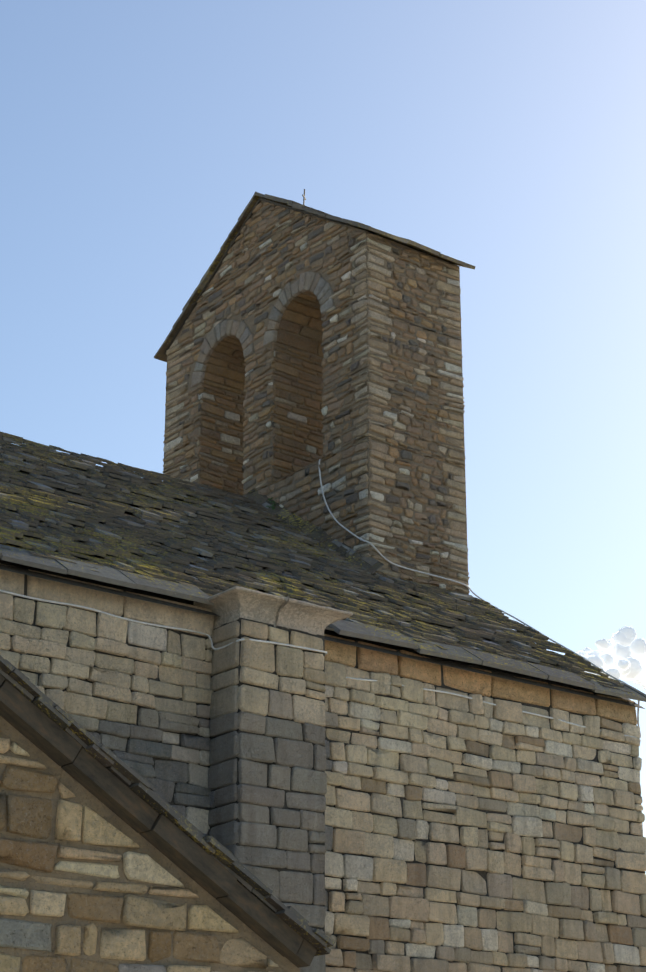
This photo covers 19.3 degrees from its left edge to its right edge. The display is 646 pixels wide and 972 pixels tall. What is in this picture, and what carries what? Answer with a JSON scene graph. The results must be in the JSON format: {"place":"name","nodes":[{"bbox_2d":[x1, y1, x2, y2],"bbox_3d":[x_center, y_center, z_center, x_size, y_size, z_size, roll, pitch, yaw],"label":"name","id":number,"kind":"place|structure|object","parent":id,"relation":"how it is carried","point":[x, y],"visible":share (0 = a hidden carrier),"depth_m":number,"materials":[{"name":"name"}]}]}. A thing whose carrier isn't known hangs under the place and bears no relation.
{"place":"outdoors","nodes":[
{"label":"outdoors","id":0,"kind":"place"},
{"bbox_2d":[0,716,299,971],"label":"joint","id":1,"kind":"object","parent":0,"point":[84,796],"depth_m":14.03,"materials":[{"name":"beige concrete"}]},
{"bbox_2d":[0,730,278,971],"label":"stone wall","id":2,"kind":"structure","parent":1,"relation":"attached to","point":[29,816],"depth_m":13.89,"materials":[{"name":"beige stone"}]},
{"bbox_2d":[0,675,316,967],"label":"annex verge slabs","id":3,"kind":"structure","parent":1,"relation":"attached to","point":[23,715],"depth_m":14.23,"materials":[{"name":"stone"}]},
{"bbox_2d":[0,655,334,955],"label":"roof slates","id":4,"kind":"object","parent":1,"relation":"on","point":[136,782],"visible":0.27,"depth_m":14.22,"materials":[{"name":"grey stone"}]},
{"bbox_2d":[0,0,645,873],"label":"sky","id":5,"kind":"structure","parent":0,"point":[505,139],"materials":[{"name":"blue"}]},
{"bbox_2d":[576,626,645,689],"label":"cloud","id":6,"kind":"structure","parent":0,"point":[623,654],"depth_m":2450.18,"materials":[{"name":"white"}]},
{"label":"ground","id":7,"kind":"structure","parent":0,"visible":0},
{"bbox_2d":[0,563,645,971],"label":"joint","id":8,"kind":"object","parent":7,"relation":"on","point":[402,799],"depth_m":19.70,"materials":[{"name":"grey concrete"}]},
{"bbox_2d":[0,564,213,636],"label":"stone cornice","id":9,"kind":"structure","parent":8,"relation":"attached to","point":[134,608],"depth_m":18.30,"materials":[{"name":"beige stone"}]},
{"bbox_2d":[207,619,326,971],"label":"buttress","id":10,"kind":"structure","parent":8,"relation":"attached to","point":[252,829],"depth_m":18.39,"materials":[{"name":"grey stone"}]},
{"bbox_2d":[193,586,352,635],"bbox_3d":[-0.485,1.345,19.093,1.495,0.280,0.730,15,-26,-35],"label":"pilaster capital","id":11,"kind":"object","parent":8,"relation":"attached to","point":[233,604],"depth_m":18.88,"materials":[{"name":"beige stone"}]},
{"bbox_2d":[163,201,468,594],"bbox_3d":[-0.249,-0.831,27.831,1.710,7.110,4.980,15,-26,-35],"label":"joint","id":12,"kind":"object","parent":8,"relation":"on","point":[249,320],"visible":0.29,"depth_m":26.23,"materials":[{"name":"brown concrete"}]},
{"bbox_2d":[163,197,462,353],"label":"bell tower roof","id":13,"kind":"structure","parent":12,"relation":"on","point":[260,199],"depth_m":28.92,"materials":[{"name":"grey stone"}]},
{"bbox_2d":[154,191,475,361],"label":"bell gable roof slates","id":14,"kind":"object","parent":13,"relation":"on","point":[159,354],"visible":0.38,"depth_m":28.45,"materials":[{"name":"grey stone"}]},
{"bbox_2d":[163,202,469,593],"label":"bell tower","id":15,"kind":"structure","parent":12,"relation":"attached to","point":[307,288],"depth_m":26.60,"materials":[{"name":"brown stone"}]},
{"bbox_2d":[319,459,627,684],"bbox_3d":[2.033,1.223,24.653,1.517,3.907,4.316,44,-47,-61],"label":"tower cable","id":16,"kind":"object","parent":12,"relation":"attached to","point":[375,548],"visible":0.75,"depth_m":24.79,"materials":[{"name":"grey metal"}]},
{"bbox_2d":[0,590,640,738],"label":"cable","id":17,"kind":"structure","parent":8,"relation":"attached to","point":[136,621],"depth_m":18.77,"materials":[{"name":"plastic"}]},
{"bbox_2d":[0,451,644,708],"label":"nave roof deck","id":18,"kind":"structure","parent":8,"relation":"on","point":[186,601],"depth_m":20.63,"materials":[{"name":"grey stone"}]},
{"bbox_2d":[0,431,645,701],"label":"nave roof slates","id":19,"kind":"object","parent":18,"relation":"on","point":[480,618],"visible":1,"depth_m":22.05,"materials":[{"name":"grey stone"}]},
{"bbox_2d":[260,497,275,509],"bbox_3d":[-0.865,0.326,26.574,0.106,0.316,0.688,15,-26,-35],"label":"weed plant","id":20,"kind":"object","parent":19,"relation":"on","point":[273,508],"visible":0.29,"depth_m":26.39,"materials":[{"name":"green plant"}]},
{"bbox_2d":[238,488,472,600],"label":"flashing slates","id":21,"kind":"object","parent":19,"relation":"on","point":[371,565],"visible":0.46,"depth_m":25.36,"materials":[{"name":"grey stone"}]},
{"bbox_2d":[0,593,645,971],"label":"stone wall","id":22,"kind":"structure","parent":8,"relation":"attached to","point":[77,702],"depth_m":19.97,"materials":[{"name":"beige stone"}]},
{"bbox_2d":[324,634,636,724],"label":"stone cornice","id":23,"kind":"structure","parent":8,"relation":"attached to","point":[430,673],"depth_m":20.98,"materials":[{"name":"beige stone"}]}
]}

